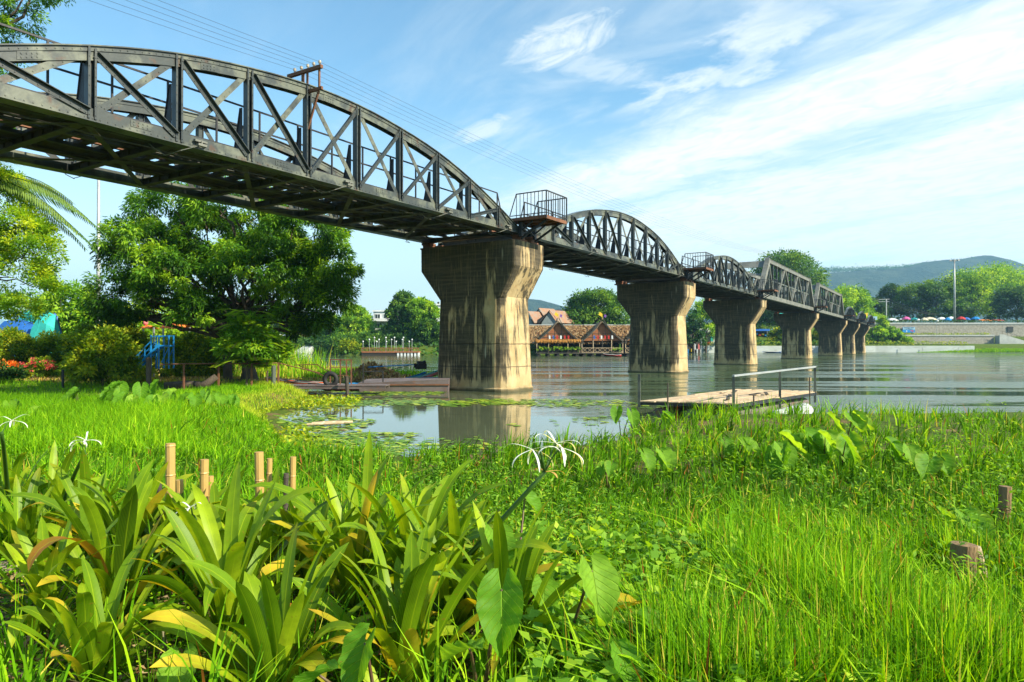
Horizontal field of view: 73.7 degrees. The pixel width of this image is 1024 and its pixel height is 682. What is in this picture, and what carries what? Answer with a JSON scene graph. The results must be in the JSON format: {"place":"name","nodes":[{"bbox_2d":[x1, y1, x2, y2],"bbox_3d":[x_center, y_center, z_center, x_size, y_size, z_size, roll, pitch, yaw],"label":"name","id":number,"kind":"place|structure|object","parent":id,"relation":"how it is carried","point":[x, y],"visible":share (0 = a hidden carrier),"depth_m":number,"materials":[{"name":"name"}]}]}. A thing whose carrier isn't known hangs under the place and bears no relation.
{"place":"outdoors","nodes":[
{"label":"outdoors","id":0,"kind":"place"},
{"bbox_2d":[11,361,396,383],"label":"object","id":1,"kind":"object","parent":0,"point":[190,378],"visible":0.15,"depth_m":38.05,"materials":[{"name":"green plant"}]},
{"bbox_2d":[0,323,1023,681],"bbox_3d":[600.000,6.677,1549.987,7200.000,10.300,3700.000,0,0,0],"label":"ground","id":2,"kind":"structure","parent":0,"point":[644,469],"depth_m":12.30,"materials":[{"name":"green plant"}]},
{"bbox_2d":[0,360,28,383],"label":"garden shrub","id":3,"kind":"object","parent":2,"relation":"on","point":[7,373],"visible":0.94,"depth_m":29.88,"materials":[{"name":"green plant"}]},
{"bbox_2d":[0,325,39,374],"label":"garden shrub","id":4,"kind":"object","parent":2,"relation":"on","point":[14,342],"visible":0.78,"depth_m":36.62,"materials":[{"name":"green plant"}]},
{"bbox_2d":[0,414,51,510],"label":"spider lily","id":5,"kind":"object","parent":2,"relation":"on","point":[7,479],"visible":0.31,"depth_m":6.00,"materials":[{"name":"green plant"}]},
{"bbox_2d":[0,163,73,325],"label":"rain tree","id":6,"kind":"object","parent":2,"relation":"on","point":[37,231],"visible":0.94,"depth_m":26.90,"materials":[{"name":"green plant"}]},
{"bbox_2d":[0,0,75,128],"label":"flame tree","id":7,"kind":"object","parent":2,"relation":"on","point":[13,10],"visible":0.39,"depth_m":25.70,"materials":[{"name":"green plant"}]},
{"bbox_2d":[19,355,59,378],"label":"bougainvillea","id":8,"kind":"object","parent":2,"relation":"on","point":[36,367],"visible":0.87,"depth_m":32.79,"materials":[{"name":"pink plant"}]},
{"bbox_2d":[0,466,80,564],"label":"spider lily","id":9,"kind":"object","parent":2,"relation":"on","point":[26,523],"visible":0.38,"depth_m":4.92,"materials":[{"name":"green plant"}]},
{"bbox_2d":[19,329,63,373],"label":"garden shrub","id":10,"kind":"object","parent":2,"relation":"on","point":[46,345],"visible":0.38,"depth_m":37.29,"materials":[{"name":"green plant"}]},
{"bbox_2d":[30,313,60,352],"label":"tarpaulin tent","id":11,"kind":"object","parent":2,"relation":"on","point":[51,322],"visible":0.28,"depth_m":42.73,"materials":[{"name":"teal fabric"}]},
{"bbox_2d":[0,161,107,254],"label":"coconut palm","id":12,"kind":"object","parent":2,"relation":"on","point":[36,199],"visible":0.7,"depth_m":27.68,"materials":[{"name":"green plant"}]},
{"bbox_2d":[0,431,116,511],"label":"spider lily","id":13,"kind":"object","parent":2,"relation":"on","point":[52,473],"visible":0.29,"depth_m":5.78,"materials":[{"name":"green plant"}]},
{"bbox_2d":[22,279,101,334],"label":"garden tree","id":14,"kind":"object","parent":2,"relation":"on","point":[70,315],"visible":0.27,"depth_m":45.15,"materials":[{"name":"green plant"}]},
{"bbox_2d":[0,507,157,647],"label":"spider lily","id":15,"kind":"object","parent":2,"relation":"on","point":[35,575],"visible":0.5,"depth_m":3.73,"materials":[{"name":"green plant"}]},
{"bbox_2d":[34,449,125,546],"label":"spider lily","id":16,"kind":"object","parent":2,"relation":"on","point":[83,471],"visible":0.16,"depth_m":5.29,"materials":[{"name":"green plant"}]},
{"bbox_2d":[2,542,186,681],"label":"spider lily","id":17,"kind":"object","parent":2,"relation":"on","point":[96,634],"visible":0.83,"depth_m":3.22,"materials":[{"name":"green plant"}]},
{"bbox_2d":[55,322,145,386],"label":"garden shrub","id":18,"kind":"object","parent":2,"relation":"on","point":[89,362],"visible":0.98,"depth_m":28.53,"materials":[{"name":"green plant"}]},
{"bbox_2d":[3,459,198,622],"bbox_3d":[-2.336,1.197,4.049,1.094,0.960,1.116,0,0,-41],"label":"spider lily","id":19,"kind":"object","parent":2,"relation":"on","point":[104,565],"visible":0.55,"depth_m":3.84,"materials":[{"name":"green plant"}]},
{"bbox_2d":[20,461,197,553],"bbox_3d":[-2.670,1.259,4.845,1.142,0.846,1.048,0,0,35],"label":"spider lily","id":20,"kind":"object","parent":2,"relation":"on","point":[108,515],"visible":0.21,"depth_m":4.75,"materials":[{"name":"green plant"}]},
{"bbox_2d":[106,323,162,381],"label":"garden shrub","id":21,"kind":"object","parent":2,"relation":"on","point":[137,334],"visible":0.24,"depth_m":31.81,"materials":[{"name":"green plant"}]},
{"bbox_2d":[137,335,174,368],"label":"blue steps","id":22,"kind":"structure","parent":2,"relation":"on","point":[159,347],"depth_m":30.33,"materials":[{"name":"paint"}]},
{"bbox_2d":[0,377,314,395],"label":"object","id":23,"kind":"structure","parent":2,"relation":"on","point":[29,389],"depth_m":27.13,"materials":[{"name":"green plant"}]},
{"bbox_2d":[52,321,103,375],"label":"garden shrub","id":24,"kind":"object","parent":23,"relation":"on","point":[66,341],"visible":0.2,"depth_m":36.27,"materials":[{"name":"green plant"}]},
{"bbox_2d":[188,337,234,376],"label":"garden shrub","id":25,"kind":"object","parent":23,"relation":"on","point":[204,354],"visible":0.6,"depth_m":35.55,"materials":[{"name":"green plant"}]},
{"bbox_2d":[139,598,197,681],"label":"taro plant","id":26,"kind":"object","parent":2,"relation":"on","point":[184,674],"visible":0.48,"depth_m":2.96,"materials":[{"name":"green plant"}]},
{"bbox_2d":[165,443,175,517],"bbox_3d":[-2.449,1.271,4.893,0.076,1.073,0.070,0,0,0],"label":"bamboo stake","id":27,"kind":"object","parent":2,"relation":"on","point":[170,474],"visible":0.41,"depth_m":4.87,"materials":[{"name":"wood"}]},
{"bbox_2d":[107,482,242,577],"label":"spider lily","id":28,"kind":"object","parent":2,"relation":"on","point":[190,501],"visible":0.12,"depth_m":4.70,"materials":[{"name":"green plant"}]},
{"bbox_2d":[160,326,215,376],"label":"garden shrub","id":29,"kind":"object","parent":2,"relation":"on","point":[192,341],"visible":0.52,"depth_m":36.42,"materials":[{"name":"green plant"}]},
{"bbox_2d":[0,376,386,464],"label":"bank grass","id":30,"kind":"structure","parent":2,"relation":"on","point":[66,413],"depth_m":13.26,"materials":[{"name":"green plant"}]},
{"bbox_2d":[286,384,389,388],"bbox_3d":[-7.685,1.972,29.590,4.610,0.160,1.000,0,0,0],"label":"gangway","id":31,"kind":"object","parent":30,"relation":"on","point":[342,386],"visible":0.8,"depth_m":29.11,"materials":[{"name":"brown wood"}]},
{"bbox_2d":[109,460,278,555],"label":"spider lily","id":32,"kind":"object","parent":2,"relation":"on","point":[214,495],"visible":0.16,"depth_m":4.62,"materials":[{"name":"green plant"}]},
{"bbox_2d":[79,176,364,382],"bbox_3d":[-14.138,-2.872,33.794,13.711,11.060,8.632,0,0,0],"label":"mango tree","id":33,"kind":"object","parent":2,"relation":"on","point":[296,261],"visible":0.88,"depth_m":32.18,"materials":[{"name":"green plant"}]},
{"bbox_2d":[126,461,342,630],"bbox_3d":[-1.495,1.202,3.710,1.145,0.974,1.239,0,0,0],"label":"spider lily","id":34,"kind":"object","parent":2,"relation":"on","point":[228,550],"visible":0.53,"depth_m":3.69,"materials":[{"name":"green plant"}]},
{"bbox_2d":[208,305,285,384],"bbox_3d":[-10.658,0.348,27.446,2.958,3.556,2.913,0,0,0],"label":"feathery tree","id":35,"kind":"object","parent":2,"relation":"on","point":[237,337],"visible":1,"depth_m":27.09,"materials":[{"name":"green plant"}]},
{"bbox_2d":[189,465,330,584],"bbox_3d":[-1.612,1.285,4.435,1.038,0.814,0.838,0,0,-16],"label":"spider lily","id":36,"kind":"object","parent":2,"relation":"on","point":[266,532],"visible":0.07,"depth_m":4.33,"materials":[{"name":"green plant"}]},
{"bbox_2d":[233,325,295,381],"bbox_3d":[-10.326,0.686,28.437,2.894,2.761,2.666,0,0,19],"label":"feathery tree","id":37,"kind":"object","parent":2,"relation":"on","point":[280,340],"visible":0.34,"depth_m":28.23,"materials":[{"name":"green plant"}]},
{"bbox_2d":[123,522,448,681],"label":"spider lily","id":38,"kind":"object","parent":2,"relation":"on","point":[284,621],"visible":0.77,"depth_m":2.98,"materials":[{"name":"green plant"}]},
{"bbox_2d":[232,343,348,378],"bbox_3d":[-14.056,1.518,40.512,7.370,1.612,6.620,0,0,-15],"label":"reeds","id":39,"kind":"object","parent":2,"relation":"on","point":[284,372],"visible":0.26,"depth_m":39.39,"materials":[{"name":"green plant"}]},
{"bbox_2d":[0,559,609,681],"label":"leaf litter","id":40,"kind":"object","parent":2,"relation":"on","point":[149,653],"visible":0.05,"depth_m":3.58,"materials":[{"name":"brown plant"}]},
{"bbox_2d":[240,480,377,595],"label":"spider lily","id":41,"kind":"object","parent":2,"relation":"on","point":[284,515],"visible":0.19,"depth_m":4.30,"materials":[{"name":"green plant"}]},
{"bbox_2d":[0,530,631,681],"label":"creeping weeds","id":42,"kind":"object","parent":2,"relation":"on","point":[331,678],"visible":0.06,"depth_m":3.49,"materials":[{"name":"green plant"}]},
{"bbox_2d":[293,622,375,681],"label":"taro plant","id":43,"kind":"object","parent":2,"relation":"on","point":[354,661],"visible":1,"depth_m":2.48,"materials":[{"name":"green plant"}]},
{"bbox_2d":[330,303,376,337],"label":"riverside tree","id":44,"kind":"object","parent":2,"relation":"on","point":[359,321],"visible":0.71,"depth_m":150.07,"materials":[{"name":"green plant"}]},
{"bbox_2d":[247,430,480,615],"bbox_3d":[-0.884,1.141,4.209,1.384,1.101,1.288,0,0,-11],"label":"spider lily","id":45,"kind":"object","parent":2,"relation":"on","point":[306,506],"visible":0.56,"depth_m":4.10,"materials":[{"name":"green plant"}]},
{"bbox_2d":[383,289,419,335],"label":"riverside tree","id":46,"kind":"object","parent":2,"relation":"on","point":[394,311],"visible":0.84,"depth_m":148.25,"materials":[{"name":"green plant"}]},
{"bbox_2d":[292,515,516,681],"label":"spider lily","id":47,"kind":"object","parent":2,"relation":"on","point":[417,587],"visible":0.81,"depth_m":3.14,"materials":[{"name":"green plant"}]},
{"bbox_2d":[402,296,439,335],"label":"riverside tree","id":48,"kind":"object","parent":2,"relation":"on","point":[425,308],"visible":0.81,"depth_m":147.10,"materials":[{"name":"green plant"}]},
{"bbox_2d":[414,318,439,343],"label":"riverside tree","id":49,"kind":"object","parent":2,"relation":"on","point":[427,329],"visible":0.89,"depth_m":145.09,"materials":[{"name":"green plant"}]},
{"bbox_2d":[285,431,583,595],"bbox_3d":[-0.485,1.099,3.910,1.519,1.185,1.343,0,0,-30],"label":"spider lily","id":50,"kind":"object","parent":2,"relation":"on","point":[431,513],"visible":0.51,"depth_m":3.93,"materials":[{"name":"green plant"}]},
{"bbox_2d":[358,490,565,642],"bbox_3d":[-0.262,1.228,3.800,1.213,0.927,1.264,0,0,0],"label":"spider lily","id":51,"kind":"object","parent":2,"relation":"on","point":[417,521],"visible":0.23,"depth_m":3.66,"materials":[{"name":"green plant"}]},
{"bbox_2d":[440,568,523,681],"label":"taro plant","id":52,"kind":"object","parent":2,"relation":"on","point":[499,611],"visible":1,"depth_m":2.71,"materials":[{"name":"green plant"}]},
{"bbox_2d":[0,399,1023,668],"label":"bank weeds","id":53,"kind":"object","parent":2,"relation":"on","point":[600,511],"visible":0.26,"depth_m":6.86,"materials":[{"name":"green plant"}]},
{"bbox_2d":[485,487,559,614],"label":"taro plant","id":54,"kind":"object","parent":2,"relation":"on","point":[533,500],"visible":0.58,"depth_m":3.55,"materials":[{"name":"green plant"}]},
{"bbox_2d":[419,496,648,676],"bbox_3d":[0.023,1.228,3.392,1.073,0.927,1.087,0,0,-44],"label":"spider lily","id":55,"kind":"object","parent":2,"relation":"on","point":[526,562],"visible":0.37,"depth_m":3.33,"materials":[{"name":"green plant"}]},
{"bbox_2d":[551,553,620,671],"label":"taro plant","id":56,"kind":"object","parent":2,"relation":"on","point":[600,579],"visible":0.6,"depth_m":3.07,"materials":[{"name":"green plant"}]},
{"bbox_2d":[560,286,629,324],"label":"riverside tree","id":57,"kind":"object","parent":2,"relation":"on","point":[586,306],"visible":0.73,"depth_m":147.27,"materials":[{"name":"green plant"}]},
{"bbox_2d":[295,320,896,354],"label":"bank undergrowth","id":58,"kind":"object","parent":2,"relation":"on","point":[381,327],"visible":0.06,"depth_m":145.29,"materials":[{"name":"green plant"}]},
{"bbox_2d":[586,606,676,681],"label":"taro plant","id":59,"kind":"object","parent":2,"relation":"on","point":[620,662],"visible":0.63,"depth_m":2.68,"materials":[{"name":"green plant"}]},
{"bbox_2d":[639,447,676,476],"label":"taro plant","id":60,"kind":"object","parent":2,"relation":"on","point":[665,455],"visible":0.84,"depth_m":8.43,"materials":[{"name":"green plant"}]},
{"bbox_2d":[685,313,708,352],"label":"riverside tree","id":61,"kind":"object","parent":2,"relation":"on","point":[697,335],"visible":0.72,"depth_m":170.69,"materials":[{"name":"green plant"}]},
{"bbox_2d":[506,516,892,681],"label":"creeper leaves","id":62,"kind":"object","parent":2,"relation":"on","point":[586,653],"visible":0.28,"depth_m":3.55,"materials":[{"name":"green plant"}]},
{"bbox_2d":[685,299,714,352],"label":"riverside tree","id":63,"kind":"object","parent":2,"relation":"on","point":[700,312],"visible":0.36,"depth_m":182.96,"materials":[{"name":"green plant"}]},
{"bbox_2d":[721,436,761,463],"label":"taro plant","id":64,"kind":"object","parent":2,"relation":"on","point":[743,442],"visible":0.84,"depth_m":9.31,"materials":[{"name":"green plant"}]},
{"bbox_2d":[765,440,797,479],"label":"taro plant","id":65,"kind":"object","parent":2,"relation":"on","point":[784,447],"visible":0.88,"depth_m":8.47,"materials":[{"name":"green plant"}]},
{"bbox_2d":[746,247,831,318],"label":"riverside tree","id":66,"kind":"object","parent":2,"relation":"on","point":[795,261],"visible":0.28,"depth_m":205.48,"materials":[{"name":"green plant"}]},
{"bbox_2d":[779,427,832,466],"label":"taro plant","id":67,"kind":"object","parent":2,"relation":"on","point":[795,440],"visible":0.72,"depth_m":9.08,"materials":[{"name":"green plant"}]},
{"bbox_2d":[800,425,843,470],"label":"taro plant","id":68,"kind":"object","parent":2,"relation":"on","point":[827,438],"visible":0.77,"depth_m":9.09,"materials":[{"name":"green plant"}]},
{"bbox_2d":[700,346,974,352],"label":"river wall","id":69,"kind":"structure","parent":2,"relation":"on","point":[710,349],"depth_m":195.54,"materials":[{"name":"concrete"}]},
{"bbox_2d":[832,431,864,471],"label":"taro plant","id":70,"kind":"object","parent":2,"relation":"on","point":[853,442],"visible":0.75,"depth_m":8.56,"materials":[{"name":"green plant"}]},
{"bbox_2d":[821,283,878,322],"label":"riverside tree","id":71,"kind":"object","parent":2,"relation":"on","point":[856,297],"visible":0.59,"depth_m":229.78,"materials":[{"name":"green plant"}]},
{"bbox_2d":[827,409,874,436],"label":"taro plant","id":72,"kind":"object","parent":2,"relation":"on","point":[860,420],"visible":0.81,"depth_m":10.34,"materials":[{"name":"green plant"}]},
{"bbox_2d":[885,435,921,471],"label":"taro plant","id":73,"kind":"object","parent":2,"relation":"on","point":[901,449],"visible":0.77,"depth_m":8.73,"materials":[{"name":"green plant"}]},
{"bbox_2d":[888,281,937,322],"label":"riverside tree","id":74,"kind":"object","parent":2,"relation":"on","point":[910,292],"visible":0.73,"depth_m":251.79,"materials":[{"name":"green plant"}]},
{"bbox_2d":[915,449,956,479],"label":"taro plant","id":75,"kind":"object","parent":2,"relation":"on","point":[943,460],"visible":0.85,"depth_m":8.02,"materials":[{"name":"green plant"}]},
{"bbox_2d":[910,273,964,322],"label":"riverside tree","id":76,"kind":"object","parent":2,"relation":"on","point":[943,292],"visible":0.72,"depth_m":246.85,"materials":[{"name":"green plant"}]},
{"bbox_2d":[870,323,1023,335],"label":"terrace wall","id":77,"kind":"structure","parent":2,"relation":"on","point":[995,329],"depth_m":216.02,"materials":[{"name":"stone"}]},
{"bbox_2d":[906,335,993,343],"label":"terrace wall","id":78,"kind":"structure","parent":2,"relation":"on","point":[978,339],"depth_m":207.61,"materials":[{"name":"concrete"}]},
{"bbox_2d":[936,295,975,322],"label":"riverside tree","id":79,"kind":"object","parent":2,"relation":"on","point":[961,304],"visible":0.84,"depth_m":237.72,"materials":[{"name":"green plant"}]},
{"bbox_2d":[949,541,977,587],"bbox_3d":[2.898,1.515,4.392,0.170,0.425,0.160,0,0,0],"label":"wooden post","id":80,"kind":"object","parent":2,"relation":"on","point":[967,548],"visible":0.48,"depth_m":4.34,"materials":[{"name":"brown wood"}]},
{"bbox_2d":[936,505,995,542],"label":"taro plant","id":81,"kind":"object","parent":2,"relation":"on","point":[982,518],"visible":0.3,"depth_m":5.39,"materials":[{"name":"green plant"}]},
{"bbox_2d":[942,278,997,321],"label":"riverside tree","id":82,"kind":"object","parent":2,"relation":"on","point":[976,292],"visible":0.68,"depth_m":243.84,"materials":[{"name":"green plant"}]},
{"bbox_2d":[939,259,1023,322],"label":"riverside tree","id":83,"kind":"object","parent":2,"relation":"on","point":[1007,277],"visible":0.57,"depth_m":250.41,"materials":[{"name":"green plant"}]},
{"bbox_2d":[983,284,1023,322],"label":"riverside tree","id":84,"kind":"object","parent":2,"relation":"on","point":[1010,297],"visible":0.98,"depth_m":228.26,"materials":[{"name":"green plant"}]},
{"bbox_2d":[0,0,1023,319],"label":"sky","id":85,"kind":"structure","parent":0,"point":[847,133],"materials":[{"name":"blue"}]},
{"bbox_2d":[274,255,1023,325],"bbox_3d":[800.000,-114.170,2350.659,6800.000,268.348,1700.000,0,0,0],"label":"hills","id":86,"kind":"structure","parent":0,"point":[873,282],"depth_m":1896.49,"materials":[{"name":"green plant"}]},
{"bbox_2d":[279,352,1023,456],"bbox_3d":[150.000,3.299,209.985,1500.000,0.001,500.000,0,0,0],"label":"river water","id":87,"kind":"structure","parent":0,"point":[962,381],"depth_m":32.07,"materials":[{"name":"grey liquid"}]},
{"bbox_2d":[254,393,363,454],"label":"water weeds","id":88,"kind":"object","parent":87,"relation":"on","point":[326,401],"visible":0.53,"depth_m":22.07,"materials":[{"name":"green plant"}]},
{"bbox_2d":[341,360,413,382],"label":"dry leaf heap","id":89,"kind":"object","parent":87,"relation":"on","point":[378,375],"visible":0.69,"depth_m":41.03,"materials":[{"name":"brown plant"}]},
{"bbox_2d":[358,363,449,391],"bbox_3d":[-4.979,1.741,32.218,4.170,1.470,2.460,0,0,-2],"label":"steel pontoon","id":90,"kind":"object","parent":87,"relation":"on","point":[426,384],"visible":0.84,"depth_m":31.07,"materials":[{"name":"grey metal"}]},
{"bbox_2d":[273,390,684,456],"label":"lily pads","id":91,"kind":"object","parent":87,"relation":"on","point":[394,446],"visible":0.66,"depth_m":19.66,"materials":[{"name":"green plant"}]},
{"bbox_2d":[420,234,542,391],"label":"bridge pier","id":92,"kind":"structure","parent":87,"relation":"in","point":[483,291],"depth_m":31.68,"materials":[{"name":"concrete"}]},
{"bbox_2d":[0,23,517,244],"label":"truss span","id":93,"kind":"object","parent":92,"relation":"on","point":[52,122],"visible":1,"depth_m":20.18,"materials":[{"name":"paint"}]},
{"bbox_2d":[437,202,685,281],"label":"truss span","id":94,"kind":"object","parent":92,"relation":"on","point":[584,254],"visible":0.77,"depth_m":41.45,"materials":[{"name":"paint"}]},
{"bbox_2d":[509,190,566,242],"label":"refuge platform","id":95,"kind":"structure","parent":94,"relation":"attached to","point":[534,222],"depth_m":30.82,"materials":[{"name":"metal"}]},
{"bbox_2d":[529,312,586,355],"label":"floating restaurant","id":96,"kind":"structure","parent":87,"relation":"on","point":[557,338],"depth_m":128.91,"materials":[{"name":"wood"}]},
{"bbox_2d":[572,312,628,355],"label":"floating restaurant","id":97,"kind":"structure","parent":87,"relation":"on","point":[601,338],"depth_m":129.20,"materials":[{"name":"wood"}]},
{"bbox_2d":[614,277,695,373],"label":"bridge pier","id":98,"kind":"structure","parent":87,"relation":"in","point":[657,312],"depth_m":51.77,"materials":[{"name":"concrete"}]},
{"bbox_2d":[623,255,758,298],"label":"truss span","id":99,"kind":"object","parent":98,"relation":"on","point":[706,287],"visible":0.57,"depth_m":62.06,"materials":[{"name":"paint"}]},
{"bbox_2d":[638,366,816,418],"bbox_3d":[7.282,1.646,22.199,2.546,1.540,7.806,0,0,43],"label":"plank raft","id":100,"kind":"object","parent":87,"relation":"on","point":[742,396],"visible":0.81,"depth_m":20.99,"materials":[{"name":"beige wood"}]},
{"bbox_2d":[703,296,766,364],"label":"bridge pier","id":101,"kind":"structure","parent":87,"relation":"in","point":[735,321],"depth_m":72.07,"materials":[{"name":"concrete"}]},
{"bbox_2d":[710,257,814,311],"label":"angular truss","id":102,"kind":"object","parent":101,"relation":"on","point":[777,303],"visible":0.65,"depth_m":85.05,"materials":[{"name":"grey metal"}]},
{"bbox_2d":[773,311,818,358],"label":"bridge pier","id":103,"kind":"structure","parent":87,"relation":"in","point":[796,328],"depth_m":102.60,"materials":[{"name":"concrete"}]},
{"bbox_2d":[779,283,843,318],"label":"angular truss","id":104,"kind":"object","parent":103,"relation":"on","point":[831,311],"visible":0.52,"depth_m":115.77,"materials":[{"name":"grey metal"}]},
{"bbox_2d":[814,319,846,355],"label":"bridge pier","id":105,"kind":"structure","parent":87,"relation":"in","point":[830,340],"depth_m":133.08,"materials":[{"name":"concrete"}]},
{"bbox_2d":[841,322,859,353],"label":"bridge pier","id":106,"kind":"structure","parent":87,"relation":"in","point":[848,333],"depth_m":152.69,"materials":[{"name":"concrete"}]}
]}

